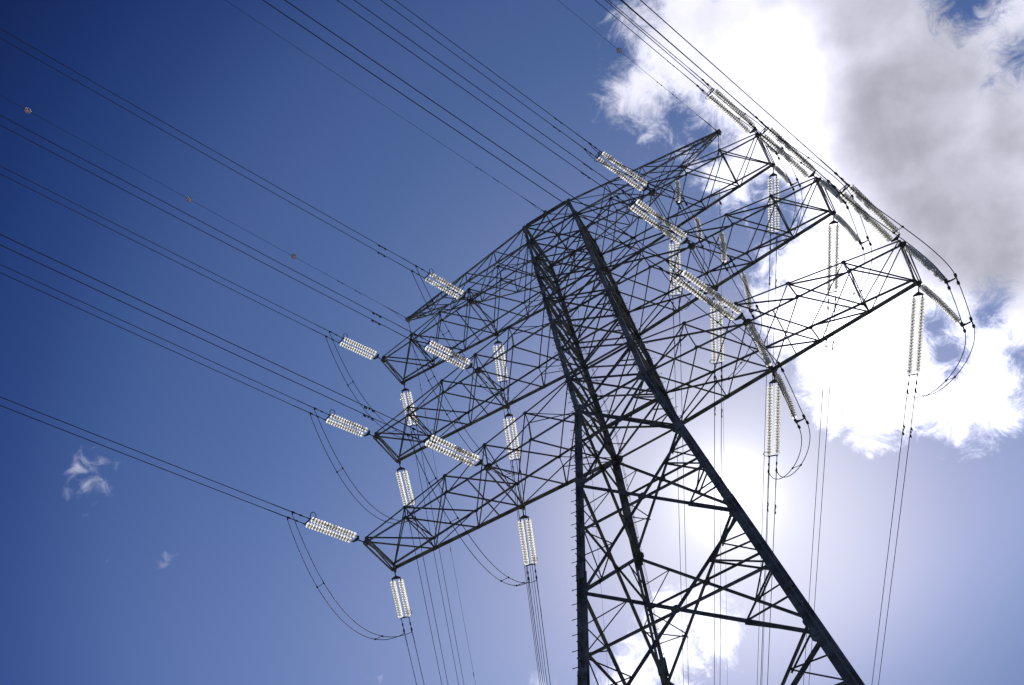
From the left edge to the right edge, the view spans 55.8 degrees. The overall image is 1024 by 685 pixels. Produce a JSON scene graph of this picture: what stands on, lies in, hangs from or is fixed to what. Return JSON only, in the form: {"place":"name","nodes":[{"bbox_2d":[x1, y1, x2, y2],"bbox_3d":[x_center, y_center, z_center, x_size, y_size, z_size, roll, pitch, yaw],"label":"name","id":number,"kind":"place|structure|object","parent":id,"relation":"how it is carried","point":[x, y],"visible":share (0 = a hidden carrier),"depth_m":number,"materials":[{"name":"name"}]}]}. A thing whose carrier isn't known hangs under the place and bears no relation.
{"place":"outdoors","nodes":[
{"label":"outdoors","id":0,"kind":"place"},
{"bbox_2d":[0,0,1023,684],"label":"sky","id":1,"kind":"structure","parent":0,"point":[116,568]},
{"label":"ground","id":2,"kind":"structure","parent":0,"visible":0},
{"bbox_2d":[363,129,921,684],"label":"lattice tower","id":3,"kind":"structure","parent":2,"relation":"on","point":[813,629],"depth_m":49.47,"materials":[{"name":"metal"}]},
{"bbox_2d":[0,95,408,322],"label":"earth wire","id":4,"kind":"object","parent":3,"relation":"attached to","point":[189,200],"visible":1,"depth_m":59.50,"materials":[{"name":"metal"}]},
{"bbox_2d":[305,512,363,542],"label":"insulator string","id":5,"kind":"object","parent":3,"relation":"attached to","point":[315,520],"visible":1,"depth_m":48.77,"materials":[{"name":"ceramic"}]},
{"bbox_2d":[0,397,309,524],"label":"conductor pair","id":6,"kind":"object","parent":5,"relation":"attached to","point":[292,512],"visible":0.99,"depth_m":43.90,"materials":[{"name":"metal"}]},
{"bbox_2d":[287,514,411,639],"bbox_3d":[-8.248,13.037,49.285,0.692,2.799,11.032,-28,-57,10],"label":"jumper loop","id":7,"kind":"object","parent":6,"relation":"hanging from","point":[334,598],"visible":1,"depth_m":47.52,"materials":[{"name":"metal"}]},
{"bbox_2d":[325,409,373,436],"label":"insulator string","id":8,"kind":"object","parent":3,"relation":"attached to","point":[345,427],"visible":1,"depth_m":55.56,"materials":[{"name":"ceramic"}]},
{"bbox_2d":[0,264,329,419],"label":"conductor pair","id":9,"kind":"object","parent":8,"relation":"hanging from","point":[310,413],"visible":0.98,"depth_m":49.69,"materials":[{"name":"metal"}]},
{"bbox_2d":[310,410,413,523],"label":"jumper loop","id":10,"kind":"object","parent":9,"relation":"hanging from","point":[349,478],"visible":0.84,"depth_m":54.11,"materials":[{"name":"metal"}]},
{"bbox_2d":[339,333,380,359],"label":"insulator string","id":11,"kind":"object","parent":3,"relation":"attached to","point":[361,346],"visible":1,"depth_m":61.58,"materials":[{"name":"ceramic"}]},
{"bbox_2d":[1,166,342,342],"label":"conductor pair","id":12,"kind":"object","parent":11,"relation":"attached to","point":[173,253],"visible":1,"depth_m":55.16,"materials":[{"name":"metal"}]},
{"bbox_2d":[225,0,543,213],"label":"earth wire","id":13,"kind":"object","parent":3,"relation":"attached to","point":[391,110],"visible":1,"depth_m":57.59,"materials":[{"name":"metal"}]},
{"bbox_2d":[390,573,411,618],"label":"insulator string","id":14,"kind":"object","parent":3,"relation":"attached to","point":[397,598],"visible":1,"depth_m":52.19,"materials":[{"name":"ceramic"}]},
{"bbox_2d":[401,617,423,684],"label":"conductor pair","id":15,"kind":"object","parent":14,"relation":"hanging from","point":[408,648],"visible":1,"depth_m":53.96,"materials":[{"name":"metal"}]},
{"bbox_2d":[396,465,415,506],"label":"insulator string","id":16,"kind":"object","parent":3,"relation":"attached to","point":[408,486],"visible":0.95,"depth_m":58.84,"materials":[{"name":"ceramic"}]},
{"bbox_2d":[406,506,447,683],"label":"conductor pair","id":17,"kind":"object","parent":16,"relation":"hanging from","point":[425,601],"visible":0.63,"depth_m":63.62,"materials":[{"name":"metal"}]},
{"bbox_2d":[401,386,418,426],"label":"insulator string","id":18,"kind":"object","parent":3,"relation":"attached to","point":[404,400],"visible":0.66,"depth_m":64.69,"materials":[{"name":"ceramic"}]},
{"bbox_2d":[410,425,463,684],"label":"conductor pair","id":19,"kind":"object","parent":18,"relation":"hanging from","point":[440,557],"visible":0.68,"depth_m":71.95,"materials":[{"name":"metal"}]},
{"bbox_2d":[326,334,418,439],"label":"jumper loop","id":20,"kind":"object","parent":19,"relation":"hanging from","point":[360,393],"visible":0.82,"depth_m":60.50,"materials":[{"name":"metal"}]},
{"bbox_2d":[409,325,475,683],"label":"earth wire","id":21,"kind":"object","parent":3,"relation":"attached to","point":[442,504],"visible":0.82,"depth_m":75.90,"materials":[{"name":"metal"}]},
{"bbox_2d":[424,269,468,299],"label":"insulator string","id":22,"kind":"object","parent":3,"relation":"attached to","point":[448,284],"visible":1,"depth_m":59.96,"materials":[{"name":"ceramic"}]},
{"bbox_2d":[0,29,428,277],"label":"conductor pair","id":23,"kind":"object","parent":22,"relation":"hanging from","point":[216,152],"visible":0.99,"depth_m":51.87,"materials":[{"name":"metal"}]},
{"bbox_2d":[424,336,475,369],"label":"insulator string","id":24,"kind":"object","parent":3,"relation":"attached to","point":[446,357],"visible":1,"depth_m":53.79,"materials":[{"name":"ceramic"}]},
{"bbox_2d":[0,115,428,346],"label":"conductor pair","id":25,"kind":"object","parent":24,"relation":"hanging from","point":[372,320],"visible":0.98,"depth_m":46.52,"materials":[{"name":"metal"}]},
{"bbox_2d":[410,336,517,476],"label":"jumper loop","id":26,"kind":"object","parent":25,"relation":"hanging from","point":[453,410],"visible":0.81,"depth_m":52.11,"materials":[{"name":"metal"}]},
{"bbox_2d":[424,430,485,466],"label":"insulator string","id":27,"kind":"object","parent":3,"relation":"attached to","point":[453,447],"visible":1,"depth_m":46.94,"materials":[{"name":"ceramic"}]},
{"bbox_2d":[0,234,429,441],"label":"conductor pair","id":28,"kind":"object","parent":27,"relation":"hanging from","point":[372,419],"visible":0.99,"depth_m":40.50,"materials":[{"name":"metal"}]},
{"bbox_2d":[493,338,508,381],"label":"insulator string","id":29,"kind":"object","parent":3,"relation":"attached to","point":[497,362],"visible":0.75,"depth_m":63.86,"materials":[{"name":"ceramic"}]},
{"bbox_2d":[500,381,544,683],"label":"conductor pair","id":30,"kind":"object","parent":29,"relation":"hanging from","point":[528,553],"visible":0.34,"depth_m":73.11,"materials":[{"name":"metal"}]},
{"bbox_2d":[412,267,507,395],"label":"jumper loop","id":31,"kind":"object","parent":30,"relation":"hanging from","point":[448,330],"visible":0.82,"depth_m":58.32,"materials":[{"name":"metal"}]},
{"bbox_2d":[503,409,519,460],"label":"insulator string","id":32,"kind":"object","parent":3,"relation":"attached to","point":[514,433],"visible":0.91,"depth_m":57.66,"materials":[{"name":"ceramic"}]},
{"bbox_2d":[512,460,546,680],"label":"conductor pair","id":33,"kind":"object","parent":32,"relation":"hanging from","point":[527,580],"visible":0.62,"depth_m":63.97,"materials":[{"name":"metal"}]},
{"bbox_2d":[518,510,536,565],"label":"insulator string","id":34,"kind":"object","parent":3,"relation":"attached to","point":[530,539],"visible":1,"depth_m":51.02,"materials":[{"name":"ceramic"}]},
{"bbox_2d":[527,565,550,684],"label":"conductor pair","id":35,"kind":"object","parent":34,"relation":"hanging from","point":[534,619],"visible":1,"depth_m":53.65,"materials":[{"name":"metal"}]},
{"bbox_2d":[408,430,536,585],"bbox_3d":[-1.663,9.433,47.566,0.539,3.213,12.603,-28,-57,10],"label":"jumper loop","id":36,"kind":"object","parent":35,"relation":"hanging from","point":[522,583],"visible":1,"depth_m":45.43,"materials":[{"name":"metal"}]},
{"bbox_2d":[573,256,608,679],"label":"earth wire","id":37,"kind":"object","parent":3,"relation":"attached to","point":[589,446],"visible":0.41,"depth_m":74.87,"materials":[{"name":"metal"}]},
{"bbox_2d":[594,151,650,191],"bbox_3d":[6.684,-10.018,57.247,4.722,1.027,0.834,30,-66,-25],"label":"insulator string","id":38,"kind":"object","parent":3,"relation":"attached to","point":[625,177],"visible":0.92,"depth_m":57.16,"materials":[{"name":"ceramic"}]},
{"bbox_2d":[381,0,601,157],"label":"conductor pair","id":39,"kind":"object","parent":38,"relation":"hanging from","point":[499,77],"visible":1,"depth_m":52.01,"materials":[{"name":"metal"}]},
{"bbox_2d":[558,0,716,130],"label":"earth wire","id":40,"kind":"object","parent":3,"relation":"attached to","point":[618,49],"visible":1,"depth_m":58.64,"materials":[{"name":"metal"}]},
{"bbox_2d":[627,199,690,244],"bbox_3d":[7.886,-6.226,50.902,4.926,1.023,0.835,32,-67,-26],"label":"insulator string","id":41,"kind":"object","parent":3,"relation":"attached to","point":[669,234],"visible":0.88,"depth_m":50.74,"materials":[{"name":"ceramic"}]},
{"bbox_2d":[337,0,635,205],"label":"conductor pair","id":42,"kind":"object","parent":41,"relation":"hanging from","point":[622,190],"visible":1,"depth_m":44.83,"materials":[{"name":"metal"}]},
{"bbox_2d":[669,234,680,295],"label":"insulator string","id":43,"kind":"object","parent":3,"relation":"attached to","point":[677,265],"visible":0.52,"depth_m":61.48,"materials":[{"name":"ceramic"}]},
{"bbox_2d":[672,295,688,684],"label":"conductor pair","id":44,"kind":"object","parent":43,"relation":"hanging from","point":[683,478],"visible":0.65,"depth_m":70.50,"materials":[{"name":"metal"}]},
{"bbox_2d":[675,179,687,209],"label":"pilot insulator string","id":45,"kind":"object","parent":3,"relation":"hanging from","point":[678,190],"visible":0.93,"depth_m":57.06,"materials":[{"name":"ceramic"}]},
{"bbox_2d":[694,216,709,246],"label":"pilot insulator string","id":46,"kind":"object","parent":3,"relation":"hanging from","point":[699,234],"visible":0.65,"depth_m":58.72,"materials":[{"name":"ceramic"}]},
{"bbox_2d":[585,144,710,310],"bbox_3d":[8.957,-6.870,58.036,3.998,2.317,13.602,-30,-57,11],"label":"jumper loop","id":47,"kind":"object","parent":46,"relation":"hanging from","point":[661,190],"visible":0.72,"depth_m":55.39,"materials":[{"name":"metal"}]},
{"bbox_2d":[671,270,745,321],"bbox_3d":[9.115,-2.002,43.916,5.190,0.975,0.835,31,-67,-26],"label":"insulator string","id":48,"kind":"object","parent":3,"relation":"attached to","point":[712,293],"visible":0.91,"depth_m":43.73,"materials":[{"name":"ceramic"}]},
{"bbox_2d":[263,0,681,277],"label":"conductor pair","id":49,"kind":"object","parent":48,"relation":"hanging from","point":[660,268],"visible":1,"depth_m":36.69,"materials":[{"name":"metal"}]},
{"bbox_2d":[709,290,723,363],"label":"insulator string","id":50,"kind":"object","parent":3,"relation":"attached to","point":[713,343],"visible":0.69,"depth_m":55.48,"materials":[{"name":"ceramic"}]},
{"bbox_2d":[714,363,722,684],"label":"conductor pair","id":51,"kind":"object","parent":50,"relation":"hanging from","point":[714,522],"visible":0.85,"depth_m":62.62,"materials":[{"name":"metal"}]},
{"bbox_2d":[718,135,726,629],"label":"earth wire","id":52,"kind":"object","parent":3,"relation":"attached to","point":[722,361],"visible":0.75,"depth_m":71.66,"materials":[{"name":"metal"}]},
{"bbox_2d":[719,230,735,270],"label":"pilot insulator string","id":53,"kind":"object","parent":3,"relation":"hanging from","point":[723,246],"visible":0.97,"depth_m":50.68,"materials":[{"name":"ceramic"}]},
{"bbox_2d":[705,87,757,134],"bbox_3d":[12.898,-13.294,56.077,4.777,1.007,0.835,32,-67,-26],"label":"insulator string","id":54,"kind":"object","parent":3,"relation":"attached to","point":[745,128],"visible":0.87,"depth_m":55.93,"materials":[{"name":"ceramic"}]},
{"bbox_2d":[595,0,713,94],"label":"conductor pair","id":55,"kind":"object","parent":54,"relation":"hanging from","point":[702,79],"visible":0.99,"depth_m":52.69,"materials":[{"name":"metal"}]},
{"bbox_2d":[741,272,761,317],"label":"pilot insulator string","id":56,"kind":"object","parent":3,"relation":"hanging from","point":[745,280],"visible":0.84,"depth_m":52.18,"materials":[{"name":"ceramic"}]},
{"bbox_2d":[617,192,761,381],"bbox_3d":[10.241,-2.677,51.474,4.005,2.898,14.222,-30,-57,11],"label":"jumper loop","id":57,"kind":"object","parent":56,"relation":"hanging from","point":[741,362],"visible":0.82,"depth_m":48.92,"materials":[{"name":"metal"}]},
{"bbox_2d":[747,324,783,376],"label":"pilot insulator string","id":58,"kind":"object","parent":3,"relation":"hanging from","point":[757,338],"visible":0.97,"depth_m":43.64,"materials":[{"name":"ceramic"}]},
{"bbox_2d":[759,136,783,159],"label":"pilot insulator string","id":59,"kind":"object","parent":3,"relation":"hanging from","point":[769,147],"visible":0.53,"depth_m":55.80,"materials":[{"name":"ceramic"}]},
{"bbox_2d":[698,80,801,249],"bbox_3d":[14.579,-10.146,56.675,2.918,2.431,12.880,-30,-57,11],"label":"jumper loop","id":60,"kind":"object","parent":59,"relation":"hanging from","point":[759,134],"visible":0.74,"depth_m":53.96,"materials":[{"name":"metal"}]},
{"bbox_2d":[763,377,780,456],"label":"insulator string","id":61,"kind":"object","parent":3,"relation":"attached to","point":[769,422],"visible":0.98,"depth_m":48.51,"materials":[{"name":"ceramic"}]},
{"bbox_2d":[760,456,777,684],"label":"conductor pair","id":62,"kind":"object","parent":61,"relation":"hanging from","point":[768,471],"visible":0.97,"depth_m":51.92,"materials":[{"name":"metal"}]},
{"bbox_2d":[766,169,779,234],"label":"insulator string","id":63,"kind":"object","parent":3,"relation":"attached to","point":[776,181],"visible":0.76,"depth_m":59.84,"materials":[{"name":"ceramic"}]},
{"bbox_2d":[757,235,777,680],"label":"conductor pair","id":64,"kind":"object","parent":63,"relation":"hanging from","point":[764,439],"visible":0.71,"depth_m":68.85,"materials":[{"name":"metal"}]},
{"bbox_2d":[773,165,800,189],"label":"pilot insulator string","id":65,"kind":"object","parent":3,"relation":"hanging from","point":[779,171],"visible":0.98,"depth_m":57.28,"materials":[{"name":"ceramic"}]},
{"bbox_2d":[758,127,817,178],"bbox_3d":[14.365,-9.632,49.714,4.989,0.961,0.835,32,-67,-26],"label":"insulator string","id":66,"kind":"object","parent":3,"relation":"attached to","point":[796,165],"visible":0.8,"depth_m":49.59,"materials":[{"name":"ceramic"}]},
{"bbox_2d":[605,0,767,134],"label":"conductor pair","id":67,"kind":"object","parent":66,"relation":"hanging from","point":[750,124],"visible":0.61,"depth_m":45.26,"materials":[{"name":"metal"}]},
{"bbox_2d":[775,372,808,428],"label":"pilot insulator string","id":68,"kind":"object","parent":3,"relation":"hanging from","point":[784,390],"visible":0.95,"depth_m":45.35,"materials":[{"name":"ceramic"}]},
{"bbox_2d":[661,262,809,479],"bbox_3d":[11.202,2.007,44.523,2.631,3.140,14.783,-28,-57,10],"label":"jumper loop","id":69,"kind":"object","parent":68,"relation":"hanging from","point":[717,322],"visible":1,"depth_m":41.77,"materials":[{"name":"metal"}]},
{"bbox_2d":[824,216,839,292],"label":"insulator string","id":70,"kind":"object","parent":3,"relation":"attached to","point":[836,249],"visible":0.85,"depth_m":53.51,"materials":[{"name":"ceramic"}]},
{"bbox_2d":[803,292,836,684],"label":"conductor pair","id":71,"kind":"object","parent":70,"relation":"hanging from","point":[818,458],"visible":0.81,"depth_m":60.15,"materials":[{"name":"metal"}]},
{"bbox_2d":[819,180,853,208],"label":"pilot insulator string","id":72,"kind":"object","parent":3,"relation":"hanging from","point":[829,188],"visible":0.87,"depth_m":49.84,"materials":[{"name":"ceramic"}]},
{"bbox_2d":[834,214,871,249],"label":"pilot insulator string","id":73,"kind":"object","parent":3,"relation":"hanging from","point":[846,226],"visible":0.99,"depth_m":50.73,"materials":[{"name":"ceramic"}]},
{"bbox_2d":[751,121,871,311],"bbox_3d":[16.320,-6.269,50.110,2.864,2.857,13.371,-28,-57,10],"label":"jumper loop","id":74,"kind":"object","parent":73,"relation":"hanging from","point":[839,194],"visible":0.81,"depth_m":47.82,"materials":[{"name":"metal"}]},
{"bbox_2d":[837,183,901,243],"bbox_3d":[15.948,-5.551,42.614,5.179,1.032,0.836,32,-67,-26],"label":"insulator string","id":75,"kind":"object","parent":3,"relation":"attached to","point":[879,228],"visible":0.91,"depth_m":42.46,"materials":[{"name":"ceramic"}]},
{"bbox_2d":[621,0,848,192],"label":"conductor pair","id":76,"kind":"object","parent":75,"relation":"attached to","point":[828,180],"visible":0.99,"depth_m":37.58,"materials":[{"name":"metal"}]},
{"bbox_2d":[903,286,925,375],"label":"insulator string","id":77,"kind":"object","parent":3,"relation":"attached to","point":[911,335],"visible":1,"depth_m":46.71,"materials":[{"name":"ceramic"}]},
{"bbox_2d":[872,374,917,684],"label":"conductor pair","id":78,"kind":"object","parent":77,"relation":"hanging from","point":[911,429],"visible":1,"depth_m":51.84,"materials":[{"name":"metal"}]},
{"bbox_2d":[904,245,959,289],"bbox_3d":[18.351,-3.566,42.629,0.752,3.891,0.600,-30,-57,11],"label":"pilot insulator string","id":79,"kind":"object","parent":3,"relation":"hanging from","point":[925,262],"visible":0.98,"depth_m":42.36,"materials":[{"name":"ceramic"}]},
{"bbox_2d":[920,284,974,332],"bbox_3d":[19.628,-1.796,43.928,0.681,4.010,0.600,-30,-57,11],"label":"pilot insulator string","id":80,"kind":"object","parent":3,"relation":"hanging from","point":[942,305],"visible":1,"depth_m":43.66,"materials":[{"name":"ceramic"}]},
{"bbox_2d":[829,175,974,397],"bbox_3d":[17.995,-1.983,42.973,2.941,3.090,13.889,-28,-57,10],"label":"jumper loop","id":81,"kind":"object","parent":80,"relation":"hanging from","point":[938,270],"visible":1,"depth_m":40.56,"materials":[{"name":"metal"}]}
]}

